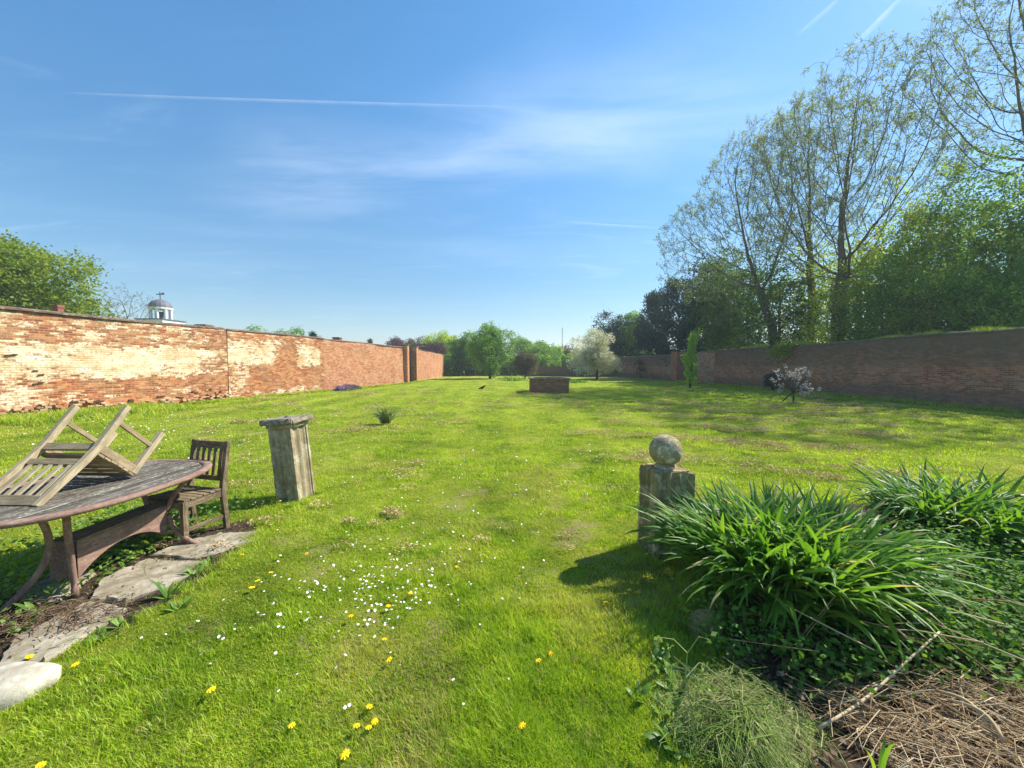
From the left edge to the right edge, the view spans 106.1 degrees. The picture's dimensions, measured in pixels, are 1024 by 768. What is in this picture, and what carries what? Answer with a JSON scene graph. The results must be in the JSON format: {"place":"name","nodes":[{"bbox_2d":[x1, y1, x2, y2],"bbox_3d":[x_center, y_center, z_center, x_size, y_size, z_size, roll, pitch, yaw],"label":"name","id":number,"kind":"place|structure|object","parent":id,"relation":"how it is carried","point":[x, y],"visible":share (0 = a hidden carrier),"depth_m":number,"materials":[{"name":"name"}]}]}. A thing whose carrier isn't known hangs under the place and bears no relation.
{"place":"outdoors","nodes":[
{"label":"outdoors","id":0,"kind":"place"},
{"bbox_2d":[51,304,64,311],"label":"chimney house","id":1,"kind":"structure","parent":0,"point":[57,308],"depth_m":21.68,"materials":[{"name":"brown brick"}]},
{"bbox_2d":[135,292,186,323],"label":"cupola","id":2,"kind":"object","parent":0,"point":[164,306],"depth_m":58.69,"materials":[{"name":"white paint"}]},
{"bbox_2d":[0,368,1023,767],"bbox_3d":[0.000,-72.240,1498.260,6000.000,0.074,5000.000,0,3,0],"label":"lawn","id":3,"kind":"structure","parent":0,"point":[412,524],"depth_m":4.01,"materials":[{"name":"green plant"}]},
{"bbox_2d":[3,612,40,633],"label":"weed plant","id":4,"kind":"object","parent":3,"relation":"on","point":[18,630],"visible":0.63,"depth_m":2.46,"materials":[{"name":"green plant"}]},
{"bbox_2d":[0,661,61,710],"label":"rock","id":5,"kind":"object","parent":3,"relation":"on","point":[18,680],"visible":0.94,"depth_m":1.98,"materials":[{"name":"white stone"}]},
{"bbox_2d":[13,602,51,617],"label":"weed plant","id":6,"kind":"object","parent":3,"relation":"on","point":[31,605],"visible":0.54,"depth_m":2.63,"materials":[{"name":"green plant"}]},
{"bbox_2d":[18,571,95,603],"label":"paving slab","id":7,"kind":"structure","parent":3,"relation":"on","point":[56,594],"depth_m":2.88,"materials":[{"name":"stone"}]},
{"bbox_2d":[0,228,126,318],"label":"oak tree","id":8,"kind":"object","parent":3,"relation":"on","point":[23,268],"visible":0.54,"depth_m":24.66,"materials":[{"name":"green plant"}]},
{"bbox_2d":[0,601,126,665],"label":"paving slab","id":9,"kind":"structure","parent":3,"relation":"on","point":[30,644],"depth_m":2.35,"materials":[{"name":"stone"}]},
{"bbox_2d":[0,591,180,648],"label":"twig litter","id":10,"kind":"object","parent":3,"relation":"on","point":[54,612],"visible":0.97,"depth_m":2.54,"materials":[{"name":"brown plant"}]},
{"bbox_2d":[82,625,118,643],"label":"weed plant","id":11,"kind":"object","parent":3,"relation":"on","point":[103,630],"visible":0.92,"depth_m":2.38,"materials":[{"name":"green plant"}]},
{"bbox_2d":[0,459,212,615],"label":"dining table","id":12,"kind":"object","parent":3,"relation":"on","point":[70,555],"visible":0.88,"depth_m":3.00,"materials":[{"name":"brown wood"}]},
{"bbox_2d":[0,405,164,506],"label":"garden chair","id":13,"kind":"object","parent":12,"relation":"on","point":[99,457],"visible":0.99,"depth_m":3.07,"materials":[{"name":"brown wood"}]},
{"bbox_2d":[0,306,228,415],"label":"brick wall","id":14,"kind":"structure","parent":3,"relation":"on","point":[53,360],"depth_m":14.00,"materials":[{"name":"brown brick"}]},
{"bbox_2d":[92,610,138,630],"bbox_3d":[-2.537,1.531,2.480,0.206,0.084,0.096,-1,3,-26],"label":"weed plant","id":15,"kind":"object","parent":3,"relation":"on","point":[116,621],"visible":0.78,"depth_m":2.49,"materials":[{"name":"green plant"}]},
{"bbox_2d":[95,281,155,320],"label":"bare tree","id":16,"kind":"object","parent":3,"relation":"on","point":[110,299],"visible":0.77,"depth_m":44.83,"materials":[{"name":"grey plant"}]},
{"bbox_2d":[0,490,252,622],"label":"shade weeds","id":17,"kind":"object","parent":3,"relation":"on","point":[5,579],"visible":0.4,"depth_m":3.40,"materials":[{"name":"green plant"}]},
{"bbox_2d":[2,519,261,658],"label":"path litter","id":18,"kind":"object","parent":3,"relation":"on","point":[50,625],"visible":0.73,"depth_m":2.87,"materials":[{"name":"brown plant"}]},
{"bbox_2d":[90,558,203,603],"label":"paving slab","id":19,"kind":"structure","parent":3,"relation":"on","point":[140,575],"depth_m":2.99,"materials":[{"name":"stone"}]},
{"bbox_2d":[150,575,191,598],"bbox_3d":[-2.482,1.475,2.805,0.227,0.152,0.182,0,3,0],"label":"weed plant","id":20,"kind":"object","parent":3,"relation":"on","point":[161,587],"visible":0.99,"depth_m":2.80,"materials":[{"name":"green plant"}]},
{"bbox_2d":[163,595,196,610],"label":"weed plant","id":21,"kind":"object","parent":3,"relation":"on","point":[182,606],"visible":1,"depth_m":2.67,"materials":[{"name":"green plant"}]},
{"bbox_2d":[147,439,229,543],"bbox_3d":[-3.230,1.056,3.864,0.484,0.910,0.490,1,3,14],"label":"garden chair","id":22,"kind":"object","parent":3,"relation":"on","point":[190,496],"visible":0.8,"depth_m":3.96,"materials":[{"name":"brown wood"}]},
{"bbox_2d":[182,562,208,576],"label":"weed plant","id":23,"kind":"object","parent":3,"relation":"on","point":[189,571],"visible":0.94,"depth_m":3.08,"materials":[{"name":"green plant"}]},
{"bbox_2d":[151,531,254,558],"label":"paving slab","id":24,"kind":"structure","parent":3,"relation":"on","point":[183,551],"depth_m":3.52,"materials":[{"name":"stone"}]},
{"bbox_2d":[226,328,324,397],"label":"brick wall","id":25,"kind":"structure","parent":3,"relation":"on","point":[260,362],"depth_m":21.16,"materials":[{"name":"brown brick"}]},
{"bbox_2d":[259,414,314,500],"bbox_3d":[-2.794,0.989,4.896,0.457,1.185,0.457,-5,3,9],"label":"stone pedestal","id":26,"kind":"object","parent":3,"relation":"on","point":[288,436],"visible":0.92,"depth_m":4.78,"materials":[{"name":"grey stone"}]},
{"bbox_2d":[332,384,361,390],"bbox_3d":[-11.326,0.232,26.167,1.308,0.457,2.752,1,3,13],"label":"aubrieta mound","id":27,"kind":"object","parent":3,"relation":"on","point":[344,387],"visible":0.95,"depth_m":25.80,"materials":[{"name":"purple plant"}]},
{"bbox_2d":[324,339,404,389],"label":"brick wall","id":28,"kind":"structure","parent":3,"relation":"on","point":[362,364],"depth_m":29.00,"materials":[{"name":"brown brick"}]},
{"bbox_2d":[370,405,402,423],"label":"daffodil clump","id":29,"kind":"object","parent":3,"relation":"on","point":[384,416],"visible":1,"depth_m":11.07,"materials":[{"name":"green plant"}]},
{"bbox_2d":[1,401,786,708],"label":"daisies","id":30,"kind":"object","parent":3,"relation":"on","point":[374,636],"visible":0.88,"depth_m":2.88,"materials":[{"name":"white plant"}]},
{"bbox_2d":[384,335,405,345],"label":"copper tree","id":31,"kind":"object","parent":3,"relation":"on","point":[393,341],"visible":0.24,"depth_m":80.41,"materials":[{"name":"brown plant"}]},
{"bbox_2d":[401,344,409,382],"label":"gate pier","id":32,"kind":"structure","parent":3,"relation":"on","point":[406,362],"depth_m":35.27,"materials":[{"name":"orange brick"}]},
{"bbox_2d":[411,346,418,380],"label":"gate pier","id":33,"kind":"structure","parent":3,"relation":"on","point":[415,367],"depth_m":38.87,"materials":[{"name":"orange brick"}]},
{"bbox_2d":[404,335,426,349],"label":"spring tree","id":34,"kind":"object","parent":3,"relation":"on","point":[410,342],"visible":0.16,"depth_m":77.18,"materials":[{"name":"green plant"}]},
{"bbox_2d":[410,348,443,380],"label":"brick wall","id":35,"kind":"structure","parent":3,"relation":"on","point":[431,365],"depth_m":47.25,"materials":[{"name":"orange brick"}]},
{"bbox_2d":[418,342,448,355],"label":"copper tree","id":36,"kind":"object","parent":3,"relation":"on","point":[439,348],"visible":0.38,"depth_m":66.25,"materials":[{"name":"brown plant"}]},
{"bbox_2d":[417,330,452,352],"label":"spring tree","id":37,"kind":"object","parent":3,"relation":"on","point":[440,339],"visible":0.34,"depth_m":70.55,"materials":[{"name":"green plant"}]},
{"bbox_2d":[444,335,471,375],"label":"green tree","id":38,"kind":"object","parent":3,"relation":"on","point":[455,347],"visible":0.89,"depth_m":59.07,"materials":[{"name":"green plant"}]},
{"bbox_2d":[458,329,479,375],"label":"green tree","id":39,"kind":"object","parent":3,"relation":"on","point":[466,353],"visible":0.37,"depth_m":59.34,"materials":[{"name":"green plant"}]},
{"bbox_2d":[465,320,516,378],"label":"green tree","id":40,"kind":"object","parent":3,"relation":"on","point":[488,351],"visible":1,"depth_m":46.92,"materials":[{"name":"green plant"}]},
{"bbox_2d":[444,353,550,375],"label":"hedge","id":41,"kind":"object","parent":3,"relation":"on","point":[506,368],"visible":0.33,"depth_m":61.09,"materials":[{"name":"green plant"}]},
{"bbox_2d":[493,374,527,380],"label":"plant","id":42,"kind":"object","parent":3,"relation":"on","point":[512,379],"visible":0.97,"depth_m":40.81,"materials":[{"name":"green plant"}]},
{"bbox_2d":[509,335,533,354],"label":"green tree","id":43,"kind":"object","parent":3,"relation":"on","point":[521,342],"visible":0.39,"depth_m":77.25,"materials":[{"name":"green plant"}]},
{"bbox_2d":[510,348,538,377],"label":"round bush","id":44,"kind":"object","parent":3,"relation":"on","point":[523,362],"visible":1,"depth_m":48.16,"materials":[{"name":"green plant"}]},
{"bbox_2d":[523,339,560,365],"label":"green tree","id":45,"kind":"object","parent":3,"relation":"on","point":[542,347],"visible":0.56,"depth_m":64.77,"materials":[{"name":"green plant"}]},
{"bbox_2d":[528,377,569,392],"bbox_3d":[2.300,0.091,24.434,2.440,1.010,2.480,0,3,0],"label":"brick tank","id":46,"kind":"object","parent":3,"relation":"on","point":[549,384],"visible":0.99,"depth_m":23.29,"materials":[{"name":"brown brick"}]},
{"bbox_2d":[550,344,563,365],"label":"green tree","id":47,"kind":"object","parent":3,"relation":"on","point":[559,350],"visible":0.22,"depth_m":69.31,"materials":[{"name":"green plant"}]},
{"bbox_2d":[143,388,972,552],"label":"dry clippings","id":48,"kind":"object","parent":3,"relation":"on","point":[643,458],"visible":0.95,"depth_m":9.33,"materials":[{"name":"green plant"}]},
{"bbox_2d":[527,366,617,375],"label":"boundary wall","id":49,"kind":"structure","parent":3,"relation":"on","point":[553,371],"depth_m":57.54,"materials":[{"name":"brown brick"}]},
{"bbox_2d":[560,353,605,365],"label":"hedge","id":50,"kind":"object","parent":3,"relation":"on","point":[564,357],"visible":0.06,"depth_m":61.24,"materials":[{"name":"green plant"}]},
{"bbox_2d":[566,327,622,379],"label":"blossom tree","id":51,"kind":"object","parent":3,"relation":"on","point":[596,356],"visible":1,"depth_m":43.91,"materials":[{"name":"white plant"}]},
{"bbox_2d":[591,309,644,365],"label":"yew tree","id":52,"kind":"object","parent":3,"relation":"on","point":[615,326],"visible":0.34,"depth_m":57.98,"materials":[{"name":"green plant"}]},
{"bbox_2d":[613,310,654,365],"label":"evergreen tree","id":53,"kind":"object","parent":3,"relation":"on","point":[624,332],"visible":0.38,"depth_m":56.93,"materials":[{"name":"green plant"}]},
{"bbox_2d":[625,678,653,703],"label":"weed plant","id":54,"kind":"object","parent":3,"relation":"on","point":[643,689],"visible":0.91,"depth_m":1.98,"materials":[{"name":"green plant"}]},
{"bbox_2d":[618,354,670,380],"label":"brick wall","id":55,"kind":"structure","parent":3,"relation":"on","point":[659,371],"depth_m":46.91,"materials":[{"name":"brown brick"}]},
{"bbox_2d":[629,288,675,364],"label":"conifer","id":56,"kind":"object","parent":3,"relation":"on","point":[644,341],"visible":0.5,"depth_m":50.53,"materials":[{"name":"green plant"}]},
{"bbox_2d":[648,644,680,670],"bbox_3d":[0.859,1.550,2.165,0.168,0.098,0.155,1,3,25],"label":"weed plant","id":57,"kind":"object","parent":3,"relation":"on","point":[656,654],"visible":0.59,"depth_m":2.19,"materials":[{"name":"green plant"}]},
{"bbox_2d":[637,434,694,560],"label":"ball pillar","id":58,"kind":"structure","parent":3,"relation":"on","point":[661,475],"depth_m":3.38,"materials":[{"name":"stone"}]},
{"bbox_2d":[651,692,687,728],"bbox_3d":[0.755,1.569,1.854,0.157,0.100,0.194,0,3,0],"label":"weed plant","id":59,"kind":"object","parent":3,"relation":"on","point":[676,701],"visible":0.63,"depth_m":1.86,"materials":[{"name":"green plant"}]},
{"bbox_2d":[643,721,698,759],"bbox_3d":[0.725,1.574,1.710,0.198,0.101,0.191,-2,3,-32],"label":"weed plant","id":60,"kind":"object","parent":3,"relation":"on","point":[654,736],"visible":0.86,"depth_m":1.72,"materials":[{"name":"green plant"}]},
{"bbox_2d":[630,272,712,376],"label":"conifer","id":61,"kind":"object","parent":3,"relation":"on","point":[671,297],"visible":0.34,"depth_m":46.61,"materials":[{"name":"green plant"}]},
{"bbox_2d":[656,659,696,696],"bbox_3d":[0.867,1.550,2.027,0.152,0.124,0.250,2,4,41],"label":"weed plant","id":62,"kind":"object","parent":3,"relation":"on","point":[667,669],"visible":0.53,"depth_m":2.04,"materials":[{"name":"green plant"}]},
{"bbox_2d":[670,351,685,380],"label":"wall pier","id":63,"kind":"structure","parent":3,"relation":"on","point":[677,368],"depth_m":39.95,"materials":[{"name":"brown brick"}]},
{"bbox_2d":[653,631,717,756],"bbox_3d":[0.786,1.371,1.717,0.296,0.495,0.149,-1,3,-10],"label":"seeding weed","id":64,"kind":"object","parent":3,"relation":"on","point":[671,686],"visible":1,"depth_m":1.73,"materials":[{"name":"green plant"}]},
{"bbox_2d":[679,326,702,387],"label":"columnar tree","id":65,"kind":"object","parent":3,"relation":"on","point":[690,366],"visible":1,"depth_m":27.67,"materials":[{"name":"green plant"}]},
{"bbox_2d":[657,254,744,366],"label":"conifer","id":66,"kind":"object","parent":3,"relation":"on","point":[681,331],"visible":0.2,"depth_m":41.55,"materials":[{"name":"green plant"}]},
{"bbox_2d":[696,350,714,382],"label":"brick wall","id":67,"kind":"structure","parent":3,"relation":"on","point":[706,362],"depth_m":34.94,"materials":[{"name":"brown brick"}]},
{"bbox_2d":[679,248,763,350],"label":"woodland tree","id":68,"kind":"object","parent":3,"relation":"on","point":[712,337],"visible":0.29,"depth_m":36.82,"materials":[{"name":"green plant"}]},
{"bbox_2d":[653,107,839,345],"bbox_3d":[17.550,-10.278,30.016,12.182,21.108,9.490,0,3,0],"label":"bare tree","id":69,"kind":"object","parent":3,"relation":"on","point":[701,208],"visible":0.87,"depth_m":29.33,"materials":[{"name":"green plant"}]},
{"bbox_2d":[690,243,803,349],"bbox_3d":[20.387,-6.148,34.114,8.106,12.328,8.273,0,3,0],"label":"woodland tree","id":70,"kind":"object","parent":3,"relation":"on","point":[730,308],"visible":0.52,"depth_m":33.48,"materials":[{"name":"green plant"}]},
{"bbox_2d":[762,370,782,390],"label":"evergreen shrub","id":71,"kind":"object","parent":3,"relation":"on","point":[769,382],"visible":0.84,"depth_m":25.65,"materials":[{"name":"green plant"}]},
{"bbox_2d":[725,245,830,352],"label":"woodland tree","id":72,"kind":"object","parent":3,"relation":"on","point":[770,294],"visible":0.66,"depth_m":28.94,"materials":[{"name":"green plant"}]},
{"bbox_2d":[770,364,823,403],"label":"blossom sapling","id":73,"kind":"object","parent":3,"relation":"on","point":[793,374],"visible":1,"depth_m":16.91,"materials":[{"name":"white plant"}]},
{"bbox_2d":[737,79,886,342],"bbox_3d":[21.628,-10.661,28.728,9.155,21.882,7.978,2,3,29],"label":"bare tree","id":74,"kind":"object","parent":3,"relation":"on","point":[866,152],"visible":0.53,"depth_m":27.40,"materials":[{"name":"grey plant"}]},
{"bbox_2d":[767,223,864,343],"bbox_3d":[22.445,-5.778,28.618,6.049,12.163,6.972,2,3,30],"label":"woodland tree","id":75,"kind":"object","parent":3,"relation":"on","point":[812,265],"visible":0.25,"depth_m":28.05,"materials":[{"name":"green plant"}]},
{"bbox_2d":[800,257,871,342],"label":"woodland tree","id":76,"kind":"object","parent":3,"relation":"on","point":[827,328],"visible":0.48,"depth_m":24.93,"materials":[{"name":"green plant"}]},
{"bbox_2d":[696,503,1023,767],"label":"flower bed","id":77,"kind":"object","parent":3,"relation":"on","point":[852,753],"visible":0.04,"depth_m":1.99,"materials":[{"name":"soil"}]},
{"bbox_2d":[687,608,722,637],"bbox_3d":[1.220,1.527,2.435,0.204,0.220,0.157,0,3,0],"label":"rock","id":78,"kind":"object","parent":77,"relation":"on","point":[693,621],"visible":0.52,"depth_m":2.40,"materials":[{"name":"stone"}]},
{"bbox_2d":[622,469,1004,671],"bbox_3d":[1.967,1.113,2.790,2.192,0.841,2.062,0,3,0],"label":"daylily clump","id":79,"kind":"object","parent":77,"relation":"on","point":[791,556],"visible":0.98,"depth_m":2.44,"materials":[{"name":"green plant"}]},
{"bbox_2d":[646,578,1004,711],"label":"bed weeds","id":80,"kind":"object","parent":77,"relation":"on","point":[827,647],"visible":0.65,"depth_m":2.13,"materials":[{"name":"green plant"}]},
{"bbox_2d":[674,576,1023,729],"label":"dead stems","id":81,"kind":"object","parent":77,"relation":"on","point":[973,614],"depth_m":2.02,"materials":[{"name":"brown plant"}]},
{"bbox_2d":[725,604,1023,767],"bbox_3d":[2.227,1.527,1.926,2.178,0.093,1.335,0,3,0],"label":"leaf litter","id":82,"kind":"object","parent":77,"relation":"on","point":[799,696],"visible":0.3,"depth_m":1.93,"materials":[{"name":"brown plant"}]},
{"bbox_2d":[864,735,894,767],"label":"leaf shoot","id":83,"kind":"object","parent":77,"relation":"on","point":[884,755],"visible":1,"depth_m":1.47,"materials":[{"name":"green plant"}]},
{"bbox_2d":[778,657,1023,767],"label":"dry stalks","id":84,"kind":"object","parent":77,"relation":"on","point":[967,726],"visible":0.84,"depth_m":1.72,"materials":[{"name":"beige plant"}]},
{"bbox_2d":[935,689,990,731],"bbox_3d":[2.063,1.467,1.754,0.052,0.050,0.209,0,3,0],"label":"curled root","id":85,"kind":"object","parent":84,"relation":"on","point":[982,718],"visible":0.96,"depth_m":1.77,"materials":[{"name":"beige plant"}]},
{"bbox_2d":[947,698,1006,742],"bbox_3d":[2.063,1.470,1.705,0.052,0.050,0.209,0,3,0],"label":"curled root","id":86,"kind":"object","parent":84,"relation":"on","point":[995,726],"visible":0.97,"depth_m":1.69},
{"bbox_2d":[787,498,1023,697],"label":"ground cover","id":87,"kind":"object","parent":77,"relation":"on","point":[995,578],"visible":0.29,"depth_m":2.45,"materials":[{"name":"green plant"}]},
{"bbox_2d":[829,454,1023,563],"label":"daylily clump","id":88,"kind":"object","parent":77,"relation":"on","point":[910,494],"visible":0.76,"depth_m":3.55,"materials":[{"name":"green plant"}]},
{"bbox_2d":[733,28,990,341],"bbox_3d":[21.920,-10.704,25.265,12.998,22.311,11.015,0,3,0],"label":"bare tree","id":89,"kind":"object","parent":3,"relation":"on","point":[842,229],"visible":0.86,"depth_m":24.11,"materials":[{"name":"green plant"}]},
{"bbox_2d":[796,224,929,342],"bbox_3d":[23.284,-5.131,25.564,7.017,11.142,5.644,0,3,0],"label":"woodland tree","id":90,"kind":"object","parent":3,"relation":"on","point":[858,257],"visible":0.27,"depth_m":25.20,"materials":[{"name":"green plant"}]},
{"bbox_2d":[714,327,1023,410],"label":"brick wall","id":91,"kind":"structure","parent":3,"relation":"on","point":[978,368],"depth_m":17.81,"materials":[{"name":"brown brick"}]},
{"bbox_2d":[763,339,805,370],"bbox_3d":[18.070,-1.958,25.428,1.004,2.190,3.607,0,3,0],"label":"ivy patch","id":92,"kind":"object","parent":91,"relation":"attached to","point":[782,350],"visible":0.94,"depth_m":25.41,"materials":[{"name":"green plant"}]},
{"bbox_2d":[707,325,1023,350],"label":"wall top growth","id":93,"kind":"object","parent":91,"relation":"on","point":[930,332],"depth_m":17.32,"materials":[{"name":"green plant"}]},
{"bbox_2d":[827,250,951,341],"bbox_3d":[22.043,-3.658,22.627,5.221,8.493,5.783,0,3,0],"label":"woodland tree","id":94,"kind":"object","parent":3,"relation":"on","point":[870,316],"visible":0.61,"depth_m":22.25,"materials":[{"name":"green plant"}]},
{"bbox_2d":[826,155,1007,334],"bbox_3d":[24.923,-6.327,23.935,8.449,13.705,7.253,2,4,41],"label":"woodland tree","id":95,"kind":"object","parent":3,"relation":"on","point":[907,223],"visible":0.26,"depth_m":22.86,"materials":[{"name":"green plant"}]},
{"bbox_2d":[856,250,980,336],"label":"woodland tree","id":96,"kind":"object","parent":3,"relation":"on","point":[926,311],"visible":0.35,"depth_m":20.56,"materials":[{"name":"green plant"}]},
{"bbox_2d":[865,166,1023,329],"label":"woodland tree","id":97,"kind":"object","parent":3,"relation":"on","point":[954,225],"visible":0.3,"depth_m":21.37,"materials":[{"name":"green plant"}]},
{"bbox_2d":[892,0,1023,189],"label":"bare tree","id":98,"kind":"object","parent":3,"relation":"on","point":[1019,110],"visible":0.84,"depth_m":21.91,"materials":[{"name":"green plant"}]},
{"bbox_2d":[894,248,1023,334],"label":"woodland tree","id":99,"kind":"object","parent":3,"relation":"on","point":[971,306],"visible":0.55,"depth_m":18.57,"materials":[{"name":"green plant"}]},
{"bbox_2d":[905,138,1023,328],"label":"woodland tree","id":100,"kind":"object","parent":3,"relation":"on","point":[990,160],"visible":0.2,"depth_m":21.12,"materials":[{"name":"green plant"}]},
{"bbox_2d":[923,173,1023,325],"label":"woodland tree","id":101,"kind":"object","parent":3,"relation":"on","point":[1011,238],"visible":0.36,"depth_m":19.71,"materials":[{"name":"green plant"}]},
{"bbox_2d":[948,246,1023,330],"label":"woodland tree","id":102,"kind":"object","parent":3,"relation":"on","point":[1017,282],"visible":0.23,"depth_m":18.16,"materials":[{"name":"green plant"}]},
{"bbox_2d":[0,378,1023,431],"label":"rough grass","id":103,"kind":"structure","parent":0,"point":[47,417],"depth_m":13.97,"materials":[{"name":"green plant"}]},
{"bbox_2d":[0,0,1023,355],"label":"sky","id":104,"kind":"structure","parent":0,"point":[350,170],"materials":[{"name":"blue"}]},
{"bbox_2d":[620,656,856,767],"bbox_3d":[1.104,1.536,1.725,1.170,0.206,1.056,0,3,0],"label":"heap grass","id":105,"kind":"structure","parent":0,"point":[734,748],"depth_m":1.69,"materials":[{"name":"green plant"}]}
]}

